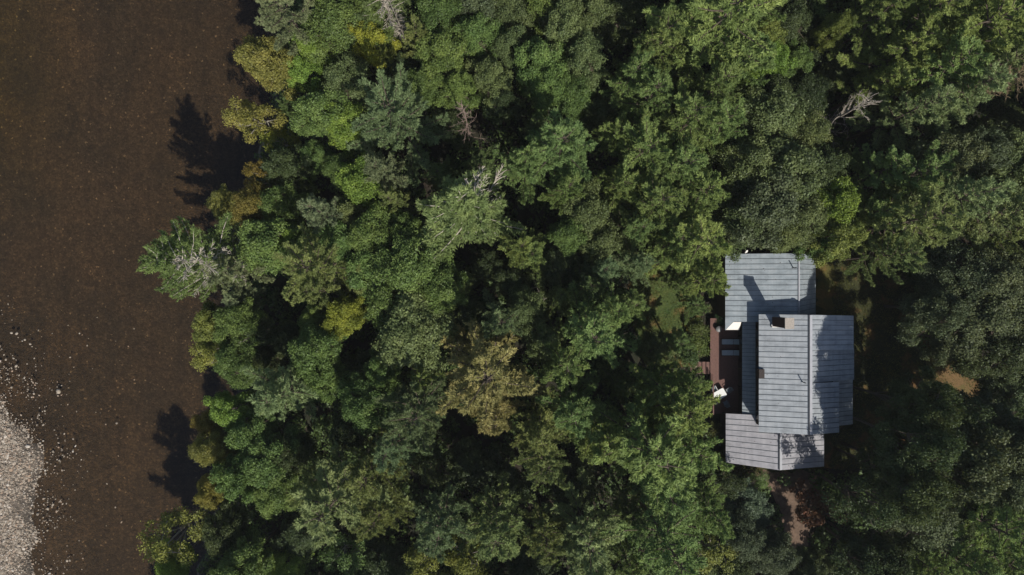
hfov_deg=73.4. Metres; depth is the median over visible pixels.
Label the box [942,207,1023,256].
pine tree
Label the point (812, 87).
broadleaf tree
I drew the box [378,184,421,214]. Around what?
pine tree
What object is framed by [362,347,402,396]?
broadleaf tree
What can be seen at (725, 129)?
pine tree
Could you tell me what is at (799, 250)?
broadleaf tree
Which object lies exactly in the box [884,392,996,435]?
broadleaf tree
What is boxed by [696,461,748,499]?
broadleaf tree
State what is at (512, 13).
broadleaf tree
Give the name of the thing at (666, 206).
pine tree
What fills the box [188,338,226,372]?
broadleaf tree
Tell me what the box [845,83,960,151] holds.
pine tree
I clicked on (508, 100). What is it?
broadleaf tree
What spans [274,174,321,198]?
broadleaf tree
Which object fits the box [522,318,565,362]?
broadleaf tree
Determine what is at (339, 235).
broadleaf tree
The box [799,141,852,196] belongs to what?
broadleaf tree
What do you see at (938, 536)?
broadleaf tree
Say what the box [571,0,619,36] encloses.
broadleaf tree
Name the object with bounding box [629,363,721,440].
broadleaf tree
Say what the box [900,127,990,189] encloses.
broadleaf tree
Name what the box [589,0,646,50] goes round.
broadleaf tree
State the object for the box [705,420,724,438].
garden shrub
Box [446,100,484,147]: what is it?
dead tree
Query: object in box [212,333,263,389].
broadleaf tree
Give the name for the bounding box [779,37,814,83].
broadleaf tree
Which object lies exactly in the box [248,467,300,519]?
broadleaf tree
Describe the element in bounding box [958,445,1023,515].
broadleaf tree
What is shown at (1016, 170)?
broadleaf tree
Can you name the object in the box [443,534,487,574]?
broadleaf tree
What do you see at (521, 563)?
broadleaf tree
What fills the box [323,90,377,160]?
broadleaf tree
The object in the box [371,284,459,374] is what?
broadleaf tree
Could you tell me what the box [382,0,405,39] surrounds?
dead tree
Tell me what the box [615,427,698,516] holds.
pine tree
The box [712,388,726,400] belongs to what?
patio table
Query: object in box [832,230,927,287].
pine tree
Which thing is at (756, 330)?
window
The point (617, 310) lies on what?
pine tree
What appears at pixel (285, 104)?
pine tree
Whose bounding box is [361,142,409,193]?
pine tree
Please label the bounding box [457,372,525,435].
pine tree
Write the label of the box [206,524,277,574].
broadleaf tree
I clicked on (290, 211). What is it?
broadleaf tree
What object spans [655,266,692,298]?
pine tree
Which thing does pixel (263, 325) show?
broadleaf tree
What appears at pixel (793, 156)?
broadleaf tree
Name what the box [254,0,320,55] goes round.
broadleaf tree
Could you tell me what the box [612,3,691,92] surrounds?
pine tree
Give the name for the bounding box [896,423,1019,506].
broadleaf tree
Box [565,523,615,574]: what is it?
pine tree
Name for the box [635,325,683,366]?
broadleaf tree
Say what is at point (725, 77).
pine tree
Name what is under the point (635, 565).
pine tree
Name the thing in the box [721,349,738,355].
sun lounger
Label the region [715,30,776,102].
pine tree
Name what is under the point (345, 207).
broadleaf tree
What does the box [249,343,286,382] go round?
broadleaf tree
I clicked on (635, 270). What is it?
pine tree
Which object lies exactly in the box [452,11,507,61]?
broadleaf tree
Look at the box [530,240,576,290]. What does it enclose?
broadleaf tree
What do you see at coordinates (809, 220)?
broadleaf tree
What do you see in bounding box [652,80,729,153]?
pine tree
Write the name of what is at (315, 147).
broadleaf tree
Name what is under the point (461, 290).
pine tree
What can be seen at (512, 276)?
broadleaf tree
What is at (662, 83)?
pine tree
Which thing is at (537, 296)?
broadleaf tree
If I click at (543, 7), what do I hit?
broadleaf tree
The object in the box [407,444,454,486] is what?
broadleaf tree
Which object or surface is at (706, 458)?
pine tree
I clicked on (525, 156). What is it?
pine tree
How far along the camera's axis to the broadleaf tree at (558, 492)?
74.15 m
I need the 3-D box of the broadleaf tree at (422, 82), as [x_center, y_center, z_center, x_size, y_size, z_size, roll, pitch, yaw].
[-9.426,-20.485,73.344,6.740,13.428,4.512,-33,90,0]
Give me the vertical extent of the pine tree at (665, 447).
24.224 m
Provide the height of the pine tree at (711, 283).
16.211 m
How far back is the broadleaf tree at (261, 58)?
67.85 m
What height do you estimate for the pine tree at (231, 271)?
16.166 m
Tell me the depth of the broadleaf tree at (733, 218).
67.85 m
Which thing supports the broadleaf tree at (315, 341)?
on the ground at (477, 120)
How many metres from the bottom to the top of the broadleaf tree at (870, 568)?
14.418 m
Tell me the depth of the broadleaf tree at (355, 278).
67.86 m
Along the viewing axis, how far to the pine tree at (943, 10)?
64.02 m
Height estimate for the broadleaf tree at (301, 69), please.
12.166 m
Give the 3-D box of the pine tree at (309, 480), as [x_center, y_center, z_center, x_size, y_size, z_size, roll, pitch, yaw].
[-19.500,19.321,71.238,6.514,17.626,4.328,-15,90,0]
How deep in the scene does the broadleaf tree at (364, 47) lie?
67.76 m
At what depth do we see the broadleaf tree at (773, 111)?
66.60 m
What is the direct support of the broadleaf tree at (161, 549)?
on the ground at (477, 120)
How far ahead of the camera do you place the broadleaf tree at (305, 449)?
70.27 m
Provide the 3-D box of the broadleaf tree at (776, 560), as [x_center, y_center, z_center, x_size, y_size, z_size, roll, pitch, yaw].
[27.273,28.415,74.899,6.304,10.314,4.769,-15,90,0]
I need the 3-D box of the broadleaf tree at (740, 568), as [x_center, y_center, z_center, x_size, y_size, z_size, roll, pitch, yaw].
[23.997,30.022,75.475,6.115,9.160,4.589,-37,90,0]
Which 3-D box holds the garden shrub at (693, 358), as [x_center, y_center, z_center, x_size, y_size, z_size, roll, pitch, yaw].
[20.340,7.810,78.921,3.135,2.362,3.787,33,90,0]
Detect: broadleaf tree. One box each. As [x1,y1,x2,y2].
[136,503,209,566]
[154,537,204,574]
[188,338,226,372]
[188,427,238,467]
[189,408,237,437]
[191,300,229,351]
[193,473,224,511]
[200,494,254,558]
[201,389,254,432]
[204,184,238,228]
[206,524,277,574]
[207,449,261,505]
[211,296,272,355]
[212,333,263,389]
[220,96,288,143]
[222,406,279,452]
[231,180,276,225]
[233,32,303,100]
[234,211,255,234]
[234,215,313,275]
[238,304,280,346]
[239,423,303,499]
[241,160,270,190]
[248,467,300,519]
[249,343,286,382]
[254,179,318,225]
[258,125,301,151]
[260,142,313,186]
[260,545,314,574]
[263,427,318,475]
[267,319,301,358]
[269,513,321,562]
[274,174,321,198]
[276,220,310,261]
[280,56,327,92]
[286,317,349,386]
[288,22,340,71]
[288,86,350,139]
[295,0,360,64]
[295,137,333,182]
[297,304,329,333]
[304,353,345,404]
[311,220,355,261]
[316,532,374,574]
[319,49,373,113]
[319,289,369,342]
[322,152,354,189]
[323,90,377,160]
[327,411,370,450]
[328,192,376,229]
[333,368,399,437]
[334,150,388,217]
[337,239,392,303]
[343,348,383,384]
[344,200,405,261]
[346,0,395,53]
[347,20,401,67]
[354,539,419,574]
[362,225,454,298]
[362,267,417,330]
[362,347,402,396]
[368,44,396,74]
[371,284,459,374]
[379,47,421,85]
[388,211,428,246]
[403,542,448,574]
[404,66,449,113]
[406,264,471,316]
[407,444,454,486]
[411,25,476,94]
[414,0,463,40]
[430,106,472,152]
[432,69,485,109]
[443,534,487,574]
[445,437,493,488]
[446,292,490,336]
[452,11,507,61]
[454,0,506,37]
[464,55,513,115]
[467,249,508,288]
[477,447,534,498]
[482,89,527,126]
[486,0,538,32]
[488,23,534,76]
[489,262,531,302]
[504,535,558,574]
[506,285,547,327]
[508,35,568,101]
[518,60,574,116]
[519,271,553,314]
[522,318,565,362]
[523,0,555,37]
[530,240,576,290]
[537,0,592,61]
[541,215,588,257]
[544,72,596,121]
[548,450,598,513]
[559,178,618,245]
[563,28,608,99]
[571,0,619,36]
[578,218,630,263]
[583,86,620,132]
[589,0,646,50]
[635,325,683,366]
[692,530,739,574]
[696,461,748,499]
[704,549,752,574]
[706,126,776,200]
[709,200,765,262]
[714,81,813,143]
[719,474,774,527]
[719,501,770,562]
[723,155,809,250]
[733,132,829,200]
[735,69,766,97]
[744,18,788,43]
[744,74,798,102]
[746,526,802,574]
[747,469,769,490]
[753,39,799,78]
[761,0,817,45]
[763,222,811,253]
[774,107,833,150]
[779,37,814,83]
[787,544,837,574]
[789,193,837,247]
[791,71,831,112]
[791,232,836,261]
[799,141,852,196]
[800,3,849,61]
[807,174,863,225]
[808,11,858,53]
[808,213,876,267]
[811,469,908,529]
[814,52,860,94]
[819,524,888,574]
[828,521,917,574]
[834,445,958,529]
[853,365,966,435]
[853,408,969,478]
[873,471,964,554]
[883,280,975,346]
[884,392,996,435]
[887,243,949,285]
[893,236,994,321]
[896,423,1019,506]
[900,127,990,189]
[909,323,978,366]
[916,247,1023,310]
[930,278,1018,363]
[934,329,1023,390]
[951,124,1016,179]
[953,499,987,542]
[954,389,1018,447]
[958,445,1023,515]
[969,351,1023,411]
[972,124,1023,201]
[972,407,1023,477]
[974,99,1023,146]
[987,279,1023,343]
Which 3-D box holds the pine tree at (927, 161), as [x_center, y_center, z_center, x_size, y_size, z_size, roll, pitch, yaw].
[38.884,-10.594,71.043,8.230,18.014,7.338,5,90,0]
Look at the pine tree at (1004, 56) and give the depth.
63.87 m
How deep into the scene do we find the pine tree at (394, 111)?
64.73 m
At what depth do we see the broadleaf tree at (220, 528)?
70.01 m
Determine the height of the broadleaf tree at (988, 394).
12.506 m
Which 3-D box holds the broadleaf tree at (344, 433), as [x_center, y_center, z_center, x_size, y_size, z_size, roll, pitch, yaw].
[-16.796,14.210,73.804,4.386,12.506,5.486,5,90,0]
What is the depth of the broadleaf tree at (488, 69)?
67.82 m
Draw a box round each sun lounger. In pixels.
[721,338,738,344]
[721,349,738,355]
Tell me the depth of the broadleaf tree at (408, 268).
65.81 m
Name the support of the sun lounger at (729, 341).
on the timber deck
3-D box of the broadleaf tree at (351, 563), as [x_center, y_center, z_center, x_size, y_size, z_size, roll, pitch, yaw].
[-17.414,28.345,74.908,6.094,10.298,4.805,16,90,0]
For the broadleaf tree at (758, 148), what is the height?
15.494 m
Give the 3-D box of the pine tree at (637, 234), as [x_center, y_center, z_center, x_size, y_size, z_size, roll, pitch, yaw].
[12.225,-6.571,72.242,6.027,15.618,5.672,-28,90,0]
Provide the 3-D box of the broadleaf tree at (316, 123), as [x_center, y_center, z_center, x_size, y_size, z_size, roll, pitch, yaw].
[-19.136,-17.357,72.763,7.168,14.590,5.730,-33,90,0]
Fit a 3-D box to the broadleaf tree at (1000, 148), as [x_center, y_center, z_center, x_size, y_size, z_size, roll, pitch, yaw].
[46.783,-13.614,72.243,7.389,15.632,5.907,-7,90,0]
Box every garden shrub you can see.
[677,341,703,368]
[683,319,696,330]
[686,316,710,341]
[686,334,710,356]
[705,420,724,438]
[713,449,730,466]
[714,314,724,328]
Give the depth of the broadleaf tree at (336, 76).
68.68 m
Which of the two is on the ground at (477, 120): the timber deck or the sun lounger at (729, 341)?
the timber deck
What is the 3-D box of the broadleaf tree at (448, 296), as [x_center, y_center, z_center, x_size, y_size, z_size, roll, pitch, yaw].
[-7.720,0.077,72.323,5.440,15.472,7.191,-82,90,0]
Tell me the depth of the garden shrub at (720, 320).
78.95 m
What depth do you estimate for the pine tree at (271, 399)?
66.28 m
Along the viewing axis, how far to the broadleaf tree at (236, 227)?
71.04 m
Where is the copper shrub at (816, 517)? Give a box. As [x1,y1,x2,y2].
[789,478,846,528]
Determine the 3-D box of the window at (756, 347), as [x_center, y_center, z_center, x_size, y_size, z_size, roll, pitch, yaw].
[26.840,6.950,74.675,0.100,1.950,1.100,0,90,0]
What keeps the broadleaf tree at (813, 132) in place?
on the ground at (477, 120)
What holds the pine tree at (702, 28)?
on the ground at (477, 120)
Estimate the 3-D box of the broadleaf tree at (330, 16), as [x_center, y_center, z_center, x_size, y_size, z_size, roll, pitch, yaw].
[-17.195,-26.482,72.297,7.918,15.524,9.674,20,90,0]
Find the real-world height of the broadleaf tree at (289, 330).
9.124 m
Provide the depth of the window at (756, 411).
75.14 m
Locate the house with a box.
[716,250,853,469]
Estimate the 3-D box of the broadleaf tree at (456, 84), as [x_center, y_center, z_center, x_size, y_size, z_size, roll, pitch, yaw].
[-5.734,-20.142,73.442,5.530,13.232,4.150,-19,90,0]
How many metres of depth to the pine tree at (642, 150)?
63.42 m
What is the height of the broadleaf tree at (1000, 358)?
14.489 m
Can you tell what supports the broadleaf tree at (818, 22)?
on the ground at (477, 120)
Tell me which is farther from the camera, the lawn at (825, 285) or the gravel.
the gravel
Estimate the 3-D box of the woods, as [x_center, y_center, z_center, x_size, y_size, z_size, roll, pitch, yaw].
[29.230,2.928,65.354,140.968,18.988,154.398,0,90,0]
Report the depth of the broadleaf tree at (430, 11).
66.46 m
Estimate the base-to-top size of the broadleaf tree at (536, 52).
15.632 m
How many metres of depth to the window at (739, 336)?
78.13 m
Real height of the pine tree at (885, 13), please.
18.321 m
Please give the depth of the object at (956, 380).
79.91 m
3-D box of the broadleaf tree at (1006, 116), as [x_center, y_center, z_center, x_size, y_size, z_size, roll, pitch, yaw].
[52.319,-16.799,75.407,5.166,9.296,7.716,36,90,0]
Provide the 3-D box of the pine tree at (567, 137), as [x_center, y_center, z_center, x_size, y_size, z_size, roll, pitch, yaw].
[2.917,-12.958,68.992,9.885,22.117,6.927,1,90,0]
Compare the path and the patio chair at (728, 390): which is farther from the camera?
the path
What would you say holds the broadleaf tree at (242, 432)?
on the ground at (477, 120)
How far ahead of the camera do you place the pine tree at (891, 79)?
68.30 m
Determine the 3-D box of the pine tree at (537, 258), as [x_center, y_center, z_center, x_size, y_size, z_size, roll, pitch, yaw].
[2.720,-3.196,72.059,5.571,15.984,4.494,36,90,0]
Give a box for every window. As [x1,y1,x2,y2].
[738,334,741,344]
[738,359,741,369]
[738,385,741,395]
[755,329,758,339]
[755,346,758,355]
[755,393,758,403]
[755,409,758,420]
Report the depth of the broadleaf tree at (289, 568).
72.77 m
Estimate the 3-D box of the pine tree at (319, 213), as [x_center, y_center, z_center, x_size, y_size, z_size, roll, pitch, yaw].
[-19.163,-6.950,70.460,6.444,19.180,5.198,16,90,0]
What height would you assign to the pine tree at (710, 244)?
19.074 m
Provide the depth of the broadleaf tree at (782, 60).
68.25 m
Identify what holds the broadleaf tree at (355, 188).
on the ground at (477, 120)
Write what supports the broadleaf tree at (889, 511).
on the ground at (477, 120)
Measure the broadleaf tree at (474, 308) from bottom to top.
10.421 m
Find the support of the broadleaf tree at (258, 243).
on the ground at (477, 120)
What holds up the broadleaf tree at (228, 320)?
on the ground at (477, 120)
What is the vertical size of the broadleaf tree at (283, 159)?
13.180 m
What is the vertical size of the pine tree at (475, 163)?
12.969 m
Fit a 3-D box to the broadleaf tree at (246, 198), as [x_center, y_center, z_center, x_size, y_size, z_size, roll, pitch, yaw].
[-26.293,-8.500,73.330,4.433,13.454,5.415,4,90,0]
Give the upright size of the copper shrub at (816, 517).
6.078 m
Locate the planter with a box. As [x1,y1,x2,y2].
[715,326,721,331]
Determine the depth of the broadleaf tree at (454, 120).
72.56 m
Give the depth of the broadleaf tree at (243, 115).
70.71 m
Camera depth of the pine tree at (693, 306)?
73.96 m
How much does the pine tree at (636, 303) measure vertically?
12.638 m
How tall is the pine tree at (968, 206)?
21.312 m
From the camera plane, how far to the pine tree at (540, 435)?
66.67 m
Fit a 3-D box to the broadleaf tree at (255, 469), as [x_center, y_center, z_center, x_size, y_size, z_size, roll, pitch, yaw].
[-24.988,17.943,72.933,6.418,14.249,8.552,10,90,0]
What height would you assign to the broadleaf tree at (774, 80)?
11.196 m
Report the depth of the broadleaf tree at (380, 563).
72.61 m
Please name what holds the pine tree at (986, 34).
on the ground at (477, 120)
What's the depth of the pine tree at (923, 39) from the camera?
66.30 m
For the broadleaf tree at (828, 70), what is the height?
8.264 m
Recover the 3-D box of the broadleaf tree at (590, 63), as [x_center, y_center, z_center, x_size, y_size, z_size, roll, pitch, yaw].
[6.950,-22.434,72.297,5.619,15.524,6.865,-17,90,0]
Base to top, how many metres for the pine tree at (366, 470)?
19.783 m
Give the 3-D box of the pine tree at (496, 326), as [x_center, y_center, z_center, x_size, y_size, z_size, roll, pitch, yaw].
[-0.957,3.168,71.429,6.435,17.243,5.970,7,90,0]
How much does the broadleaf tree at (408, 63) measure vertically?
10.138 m
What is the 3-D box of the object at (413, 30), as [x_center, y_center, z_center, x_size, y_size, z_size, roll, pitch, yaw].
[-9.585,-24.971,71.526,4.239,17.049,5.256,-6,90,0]
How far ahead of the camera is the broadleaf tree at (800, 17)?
70.15 m
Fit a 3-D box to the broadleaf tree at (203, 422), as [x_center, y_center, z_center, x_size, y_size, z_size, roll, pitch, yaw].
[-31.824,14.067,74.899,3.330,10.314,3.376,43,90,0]
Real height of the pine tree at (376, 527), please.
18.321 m
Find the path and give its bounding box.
[747,469,828,550]
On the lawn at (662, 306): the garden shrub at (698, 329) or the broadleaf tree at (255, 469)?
the garden shrub at (698, 329)
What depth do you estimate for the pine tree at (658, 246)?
67.59 m
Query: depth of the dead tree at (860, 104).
69.13 m
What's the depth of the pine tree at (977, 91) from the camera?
63.47 m
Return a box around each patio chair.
[723,400,729,407]
[726,386,733,392]
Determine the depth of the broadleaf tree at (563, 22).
66.19 m
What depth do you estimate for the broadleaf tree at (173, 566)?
71.43 m
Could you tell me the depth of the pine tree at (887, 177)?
67.51 m
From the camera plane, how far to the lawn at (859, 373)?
79.92 m
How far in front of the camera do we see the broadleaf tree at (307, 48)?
68.45 m
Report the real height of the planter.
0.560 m
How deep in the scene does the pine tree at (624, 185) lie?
67.37 m
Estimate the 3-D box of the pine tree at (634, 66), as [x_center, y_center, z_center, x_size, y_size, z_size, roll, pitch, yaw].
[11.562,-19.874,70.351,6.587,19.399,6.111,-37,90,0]
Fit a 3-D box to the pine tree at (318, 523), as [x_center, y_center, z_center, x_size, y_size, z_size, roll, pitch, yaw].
[-15.127,20.891,68.992,10.826,22.117,7.587,31,90,0]
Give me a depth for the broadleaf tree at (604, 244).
68.68 m
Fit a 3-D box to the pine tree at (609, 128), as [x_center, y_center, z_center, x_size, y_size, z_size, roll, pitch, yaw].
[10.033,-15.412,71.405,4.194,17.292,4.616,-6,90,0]
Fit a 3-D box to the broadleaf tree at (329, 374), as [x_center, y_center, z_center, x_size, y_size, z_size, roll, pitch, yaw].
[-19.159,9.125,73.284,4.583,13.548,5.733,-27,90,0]
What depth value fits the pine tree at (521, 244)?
66.07 m
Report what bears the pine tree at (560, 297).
on the ground at (477, 120)
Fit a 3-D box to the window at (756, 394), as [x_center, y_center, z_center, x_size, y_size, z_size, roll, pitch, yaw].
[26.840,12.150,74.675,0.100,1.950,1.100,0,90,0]
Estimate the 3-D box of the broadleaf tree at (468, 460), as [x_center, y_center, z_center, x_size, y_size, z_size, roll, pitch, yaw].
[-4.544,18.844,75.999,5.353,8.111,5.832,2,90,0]
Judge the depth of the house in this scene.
74.05 m
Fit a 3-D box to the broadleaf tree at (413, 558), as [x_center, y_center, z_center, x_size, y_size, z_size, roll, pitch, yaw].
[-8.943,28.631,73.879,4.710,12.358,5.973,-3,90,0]
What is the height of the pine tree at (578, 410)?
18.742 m
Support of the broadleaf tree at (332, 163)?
on the ground at (477, 120)
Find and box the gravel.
[0,303,134,574]
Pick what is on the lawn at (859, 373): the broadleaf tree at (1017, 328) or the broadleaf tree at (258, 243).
the broadleaf tree at (1017, 328)
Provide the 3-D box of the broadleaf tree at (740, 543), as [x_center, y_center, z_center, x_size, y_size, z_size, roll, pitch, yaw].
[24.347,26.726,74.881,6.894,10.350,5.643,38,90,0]
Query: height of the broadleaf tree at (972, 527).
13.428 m
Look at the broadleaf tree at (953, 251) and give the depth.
67.28 m
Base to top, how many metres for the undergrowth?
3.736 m
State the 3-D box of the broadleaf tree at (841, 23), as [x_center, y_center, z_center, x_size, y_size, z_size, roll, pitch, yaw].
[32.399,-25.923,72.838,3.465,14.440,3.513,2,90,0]
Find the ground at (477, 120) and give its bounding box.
[199,0,1023,574]
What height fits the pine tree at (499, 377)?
22.253 m
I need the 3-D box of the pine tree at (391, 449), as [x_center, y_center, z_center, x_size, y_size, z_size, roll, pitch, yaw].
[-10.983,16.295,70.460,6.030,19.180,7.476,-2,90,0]
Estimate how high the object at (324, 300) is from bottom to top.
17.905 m
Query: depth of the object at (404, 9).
66.73 m
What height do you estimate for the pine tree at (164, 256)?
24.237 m
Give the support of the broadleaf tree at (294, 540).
on the ground at (477, 120)
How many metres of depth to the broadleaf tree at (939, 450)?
62.74 m
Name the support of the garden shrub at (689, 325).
on the lawn at (662, 306)
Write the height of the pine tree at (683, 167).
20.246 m
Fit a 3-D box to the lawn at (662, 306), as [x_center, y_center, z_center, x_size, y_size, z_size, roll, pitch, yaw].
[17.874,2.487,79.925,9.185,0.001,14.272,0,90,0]
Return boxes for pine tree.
[136,212,249,302]
[193,245,275,300]
[221,284,266,307]
[239,364,317,421]
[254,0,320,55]
[272,223,363,307]
[276,95,306,119]
[285,453,343,509]
[290,441,416,549]
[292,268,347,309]
[296,192,357,236]
[340,423,412,503]
[345,62,451,188]
[349,475,414,543]
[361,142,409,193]
[372,419,431,478]
[373,375,463,455]
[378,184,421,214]
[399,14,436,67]
[407,364,447,392]
[413,481,479,563]
[415,160,526,266]
[435,311,555,426]
[452,267,474,299]
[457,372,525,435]
[459,470,548,562]
[460,146,495,185]
[473,287,526,339]
[493,107,597,187]
[493,140,551,204]
[497,231,536,267]
[510,227,549,277]
[510,383,565,463]
[510,423,574,490]
[517,111,550,138]
[520,497,570,565]
[535,369,601,453]
[537,167,585,217]
[538,317,590,391]
[539,274,576,323]
[541,466,625,574]
[558,280,640,368]
[565,388,697,516]
[565,415,624,464]
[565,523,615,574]
[566,255,613,314]
[583,255,624,301]
[584,282,634,339]
[590,107,675,207]
[591,111,638,158]
[593,45,661,124]
[595,288,649,321]
[596,168,650,212]
[600,494,711,574]
[604,245,664,286]
[609,63,674,136]
[610,205,663,255]
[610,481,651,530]
[610,539,649,574]
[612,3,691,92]
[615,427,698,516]
[621,166,692,238]
[626,354,695,413]
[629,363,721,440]
[634,140,712,198]
[639,216,701,275]
[641,0,787,110]
[645,197,732,291]
[650,400,733,486]
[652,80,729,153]
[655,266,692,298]
[657,360,712,407]
[666,325,696,356]
[668,55,745,126]
[668,170,734,232]
[671,293,710,324]
[673,97,747,167]
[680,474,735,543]
[682,260,730,297]
[696,0,786,62]
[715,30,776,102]
[818,0,915,61]
[829,59,917,114]
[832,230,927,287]
[835,11,950,109]
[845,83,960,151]
[849,142,914,205]
[852,139,959,215]
[853,190,900,224]
[854,174,969,265]
[856,0,978,61]
[859,27,994,133]
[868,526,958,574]
[877,0,1023,95]
[882,54,1016,137]
[901,175,1017,255]
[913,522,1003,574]
[927,37,1023,114]
[928,0,1023,81]
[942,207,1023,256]
[943,172,1023,251]
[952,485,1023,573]
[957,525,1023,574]
[985,46,1023,94]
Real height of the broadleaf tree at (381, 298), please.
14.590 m
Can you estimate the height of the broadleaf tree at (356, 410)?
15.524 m
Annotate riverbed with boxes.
[0,0,282,574]
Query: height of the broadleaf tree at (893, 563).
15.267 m
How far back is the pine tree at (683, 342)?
72.36 m
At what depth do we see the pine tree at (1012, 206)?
65.90 m
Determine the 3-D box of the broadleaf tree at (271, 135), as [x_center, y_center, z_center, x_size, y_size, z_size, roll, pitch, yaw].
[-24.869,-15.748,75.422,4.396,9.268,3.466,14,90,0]
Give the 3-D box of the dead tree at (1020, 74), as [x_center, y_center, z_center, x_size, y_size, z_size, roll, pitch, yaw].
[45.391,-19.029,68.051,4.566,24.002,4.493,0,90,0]
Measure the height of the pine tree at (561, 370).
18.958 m
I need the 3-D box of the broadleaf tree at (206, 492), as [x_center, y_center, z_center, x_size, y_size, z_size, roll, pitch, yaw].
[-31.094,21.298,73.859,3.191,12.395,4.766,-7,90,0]
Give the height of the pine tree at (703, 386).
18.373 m
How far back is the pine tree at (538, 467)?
65.55 m
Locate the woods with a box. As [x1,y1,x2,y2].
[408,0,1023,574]
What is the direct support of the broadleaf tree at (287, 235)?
on the ground at (477, 120)
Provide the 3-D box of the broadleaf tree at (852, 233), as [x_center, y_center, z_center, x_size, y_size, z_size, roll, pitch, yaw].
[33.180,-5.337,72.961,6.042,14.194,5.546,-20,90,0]
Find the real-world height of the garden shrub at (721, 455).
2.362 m
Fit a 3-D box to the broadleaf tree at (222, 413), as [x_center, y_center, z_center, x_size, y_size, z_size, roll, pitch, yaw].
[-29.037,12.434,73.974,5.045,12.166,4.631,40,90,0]
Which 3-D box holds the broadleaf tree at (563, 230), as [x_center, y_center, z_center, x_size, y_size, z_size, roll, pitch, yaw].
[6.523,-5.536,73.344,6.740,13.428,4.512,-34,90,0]
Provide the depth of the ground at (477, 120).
80.00 m
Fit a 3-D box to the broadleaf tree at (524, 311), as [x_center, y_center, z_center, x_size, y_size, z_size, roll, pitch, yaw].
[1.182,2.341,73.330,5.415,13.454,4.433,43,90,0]
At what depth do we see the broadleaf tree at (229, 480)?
66.31 m
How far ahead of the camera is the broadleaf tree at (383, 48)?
69.48 m
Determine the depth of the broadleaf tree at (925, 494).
62.50 m
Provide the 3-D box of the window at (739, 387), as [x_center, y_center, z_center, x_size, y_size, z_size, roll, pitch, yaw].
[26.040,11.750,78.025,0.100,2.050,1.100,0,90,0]
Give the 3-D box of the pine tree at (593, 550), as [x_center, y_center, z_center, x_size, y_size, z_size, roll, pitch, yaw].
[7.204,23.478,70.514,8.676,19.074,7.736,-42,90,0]
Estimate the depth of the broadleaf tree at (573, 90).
68.26 m
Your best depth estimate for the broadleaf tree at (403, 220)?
68.34 m
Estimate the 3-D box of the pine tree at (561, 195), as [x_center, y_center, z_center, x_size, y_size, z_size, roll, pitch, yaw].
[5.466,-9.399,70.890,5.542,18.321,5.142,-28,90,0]
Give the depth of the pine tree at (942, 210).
63.75 m
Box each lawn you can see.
[627,249,704,369]
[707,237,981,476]
[816,260,836,309]
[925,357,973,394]
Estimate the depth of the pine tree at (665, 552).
65.11 m
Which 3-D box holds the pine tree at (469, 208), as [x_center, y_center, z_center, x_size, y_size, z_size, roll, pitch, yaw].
[-4.739,-7.229,68.638,12.022,22.825,9.549,-10,90,0]
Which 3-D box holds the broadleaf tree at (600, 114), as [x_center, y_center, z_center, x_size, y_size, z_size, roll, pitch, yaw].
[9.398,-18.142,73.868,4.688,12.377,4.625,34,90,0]
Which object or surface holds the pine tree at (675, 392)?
on the ground at (477, 120)
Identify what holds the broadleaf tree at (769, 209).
on the ground at (477, 120)
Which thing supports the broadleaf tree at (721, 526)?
on the ground at (477, 120)
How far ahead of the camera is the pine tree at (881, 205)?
67.41 m
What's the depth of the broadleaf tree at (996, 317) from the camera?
66.72 m
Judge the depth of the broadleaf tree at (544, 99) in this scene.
67.83 m
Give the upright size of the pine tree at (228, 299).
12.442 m
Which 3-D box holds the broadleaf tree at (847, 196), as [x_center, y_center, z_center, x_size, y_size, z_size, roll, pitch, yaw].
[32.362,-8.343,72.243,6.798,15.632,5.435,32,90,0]
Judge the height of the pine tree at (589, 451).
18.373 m
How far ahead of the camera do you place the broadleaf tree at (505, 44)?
67.66 m
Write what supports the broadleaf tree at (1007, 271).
on the lawn at (859, 373)
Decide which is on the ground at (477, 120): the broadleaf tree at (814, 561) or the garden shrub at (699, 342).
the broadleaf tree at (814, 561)
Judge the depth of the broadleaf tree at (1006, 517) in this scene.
64.19 m
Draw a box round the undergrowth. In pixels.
[196,0,1023,574]
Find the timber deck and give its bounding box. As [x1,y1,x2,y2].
[690,318,737,414]
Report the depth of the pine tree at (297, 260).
63.20 m
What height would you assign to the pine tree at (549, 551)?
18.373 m
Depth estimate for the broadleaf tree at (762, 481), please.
77.15 m
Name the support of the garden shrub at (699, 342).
on the lawn at (662, 306)
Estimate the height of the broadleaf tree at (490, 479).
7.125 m
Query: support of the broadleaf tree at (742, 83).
on the ground at (477, 120)
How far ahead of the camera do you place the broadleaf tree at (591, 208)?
66.62 m
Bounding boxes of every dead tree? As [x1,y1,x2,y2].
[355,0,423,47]
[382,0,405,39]
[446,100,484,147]
[821,90,881,146]
[943,58,1023,107]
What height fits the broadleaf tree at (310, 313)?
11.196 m
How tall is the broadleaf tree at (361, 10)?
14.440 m
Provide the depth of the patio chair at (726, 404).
78.71 m
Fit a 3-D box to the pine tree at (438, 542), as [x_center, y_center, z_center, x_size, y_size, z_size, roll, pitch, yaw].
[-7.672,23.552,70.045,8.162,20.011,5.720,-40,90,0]
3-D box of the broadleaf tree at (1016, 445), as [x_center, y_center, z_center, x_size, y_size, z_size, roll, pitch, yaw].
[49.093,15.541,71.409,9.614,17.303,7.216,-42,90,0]
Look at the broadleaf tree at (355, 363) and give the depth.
72.12 m

